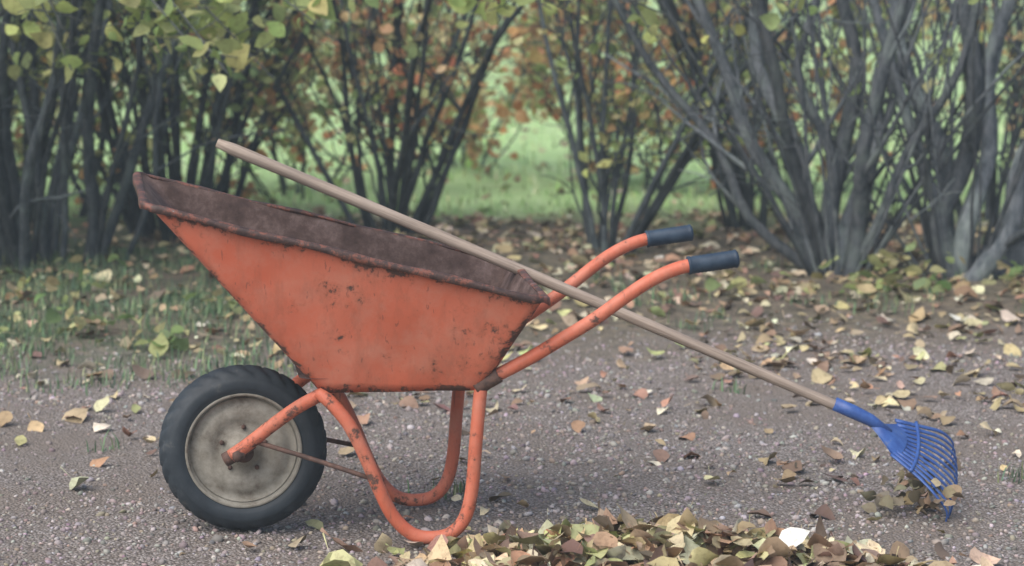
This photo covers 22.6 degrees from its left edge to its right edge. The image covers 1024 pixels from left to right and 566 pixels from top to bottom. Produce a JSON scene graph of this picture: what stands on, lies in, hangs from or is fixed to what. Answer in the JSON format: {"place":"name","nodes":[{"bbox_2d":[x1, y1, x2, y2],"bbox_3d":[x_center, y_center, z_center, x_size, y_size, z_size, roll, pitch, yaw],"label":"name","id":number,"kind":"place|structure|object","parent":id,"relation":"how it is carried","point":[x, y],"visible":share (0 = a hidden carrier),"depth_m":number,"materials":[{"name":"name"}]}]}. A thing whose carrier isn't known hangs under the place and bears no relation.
{"place":"outdoors","nodes":[
{"label":"outdoors","id":0,"kind":"place"},
{"bbox_2d":[0,6,47,149],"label":"shrub","id":1,"kind":"object","parent":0,"point":[16,97],"visible":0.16,"depth_m":12.41,"materials":[{"name":"green plant"}]},
{"bbox_2d":[0,0,113,146],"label":"shrub","id":2,"kind":"object","parent":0,"point":[49,55],"visible":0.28,"depth_m":10.65,"materials":[{"name":"green plant"}]},
{"bbox_2d":[0,0,1023,565],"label":"ground","id":3,"kind":"structure","parent":0,"point":[66,438],"depth_m":8.04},
{"bbox_2d":[8,0,212,222],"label":"shrub","id":4,"kind":"object","parent":3,"relation":"on","point":[22,141],"visible":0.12,"depth_m":12.86,"materials":[{"name":"grey plant"}]},
{"bbox_2d":[9,0,250,204],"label":"shrub","id":5,"kind":"object","parent":3,"relation":"on","point":[19,126],"visible":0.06,"depth_m":14.09,"materials":[{"name":"plant"}]},
{"bbox_2d":[0,0,289,270],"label":"shrub","id":6,"kind":"object","parent":3,"relation":"on","point":[48,214],"visible":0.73,"depth_m":11.05,"materials":[{"name":"grey plant"}]},
{"bbox_2d":[14,0,360,246],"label":"shrub","id":7,"kind":"object","parent":3,"relation":"on","point":[131,213],"visible":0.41,"depth_m":12.13,"materials":[{"name":"grey plant"}]},
{"bbox_2d":[0,0,669,91],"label":"yellow leaved shrub","id":8,"kind":"object","parent":3,"relation":"on","point":[221,19],"visible":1,"depth_m":9.67,"materials":[{"name":"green plant"}]},
{"bbox_2d":[114,0,567,203],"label":"shrub","id":9,"kind":"object","parent":3,"relation":"on","point":[293,153],"visible":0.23,"depth_m":13.95,"materials":[{"name":"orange plant"}]},
{"bbox_2d":[228,0,529,233],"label":"shrub","id":10,"kind":"object","parent":3,"relation":"on","point":[405,172],"visible":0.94,"depth_m":12.16,"materials":[{"name":"grey plant"}]},
{"bbox_2d":[246,0,513,36],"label":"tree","id":11,"kind":"object","parent":3,"relation":"on","point":[322,20],"visible":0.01,"depth_m":37.44,"materials":[{"name":"green plant"}]},
{"bbox_2d":[133,171,739,543],"bbox_3d":[-0.207,0.173,6.353,1.441,0.868,0.660,-1,8,-7],"label":"wheelbarrow","id":12,"kind":"object","parent":3,"relation":"on","point":[336,310],"visible":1,"depth_m":6.15,"materials":[{"name":"orange paint"}]},
{"bbox_2d":[270,0,607,191],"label":"shrub","id":13,"kind":"object","parent":3,"relation":"on","point":[479,116],"visible":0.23,"depth_m":15.28,"materials":[{"name":"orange plant"}]},
{"bbox_2d":[0,66,1023,565],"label":"fallen leaves","id":14,"kind":"object","parent":3,"relation":"on","point":[572,318],"visible":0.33,"depth_m":9.64,"materials":[{"name":"yellow plant"}]},
{"bbox_2d":[0,241,1023,361],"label":"weeds","id":15,"kind":"object","parent":3,"relation":"on","point":[162,342],"visible":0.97,"depth_m":10.18,"materials":[{"name":"green plant"}]},
{"bbox_2d":[215,139,957,521],"bbox_3d":[0.205,0.113,6.527,1.909,0.960,0.338,0,8,0],"label":"rake","id":16,"kind":"object","parent":3,"relation":"on","point":[899,445],"visible":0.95,"depth_m":6.51,"materials":[{"name":"brown wood"}]},
{"bbox_2d":[555,0,632,24],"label":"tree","id":17,"kind":"object","parent":3,"relation":"on","point":[627,13],"visible":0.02,"depth_m":42.66,"materials":[{"name":"green plant"}]},
{"bbox_2d":[490,0,730,195],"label":"shrub","id":18,"kind":"object","parent":3,"relation":"on","point":[540,101],"visible":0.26,"depth_m":14.37,"materials":[{"name":"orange plant"}]},
{"bbox_2d":[320,497,993,565],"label":"leaf pile","id":19,"kind":"object","parent":3,"relation":"on","point":[606,537],"visible":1,"depth_m":5.83,"materials":[{"name":"beige plant"}]},
{"bbox_2d":[510,0,856,254],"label":"shrub","id":20,"kind":"object","parent":3,"relation":"on","point":[604,163],"visible":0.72,"depth_m":11.64,"materials":[{"name":"grey plant"}]},
{"bbox_2d":[592,0,845,231],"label":"shrub","id":21,"kind":"object","parent":3,"relation":"on","point":[730,219],"visible":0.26,"depth_m":12.40,"materials":[{"name":"grey plant"}]},
{"bbox_2d":[572,0,949,195],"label":"shrub","id":22,"kind":"object","parent":3,"relation":"on","point":[833,11],"visible":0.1,"depth_m":14.08,"materials":[{"name":"plant"}]},
{"bbox_2d":[584,0,1023,277],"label":"shrub","id":23,"kind":"object","parent":3,"relation":"on","point":[817,239],"visible":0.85,"depth_m":10.78,"materials":[{"name":"grey plant"}]},
{"bbox_2d":[798,0,863,27],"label":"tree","id":24,"kind":"object","parent":3,"relation":"on","point":[856,17],"visible":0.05,"depth_m":41.29,"materials":[{"name":"green plant"}]},
{"bbox_2d":[739,0,1023,280],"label":"shrub","id":25,"kind":"object","parent":3,"relation":"on","point":[942,236],"visible":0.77,"depth_m":10.73,"materials":[{"name":"grey plant"}]},
{"bbox_2d":[789,0,1023,227],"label":"shrub","id":26,"kind":"object","parent":3,"relation":"on","point":[990,198],"visible":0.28,"depth_m":12.76,"materials":[{"name":"grey plant"}]},
{"bbox_2d":[860,468,968,515],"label":"raked leaves","id":27,"kind":"object","parent":3,"relation":"on","point":[953,492],"visible":0.96,"depth_m":6.47,"materials":[{"name":"brown plant"}]},
{"bbox_2d":[918,0,1023,149],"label":"shrub","id":28,"kind":"object","parent":3,"relation":"on","point":[1008,42],"visible":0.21,"depth_m":14.33,"materials":[{"name":"plant"}]},
{"bbox_2d":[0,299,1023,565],"bbox_3d":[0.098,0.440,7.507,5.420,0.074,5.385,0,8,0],"label":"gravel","id":29,"kind":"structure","parent":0,"point":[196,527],"depth_m":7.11,"materials":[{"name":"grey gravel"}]},
{"bbox_2d":[0,232,1023,504],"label":"grass","id":30,"kind":"structure","parent":0,"point":[126,304],"depth_m":9.68,"materials":[{"name":"green plant"}]},
{"bbox_2d":[13,81,1018,217],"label":"lawn grass","id":31,"kind":"structure","parent":0,"point":[633,194],"depth_m":14.45,"materials":[{"name":"green plant"}]}
]}

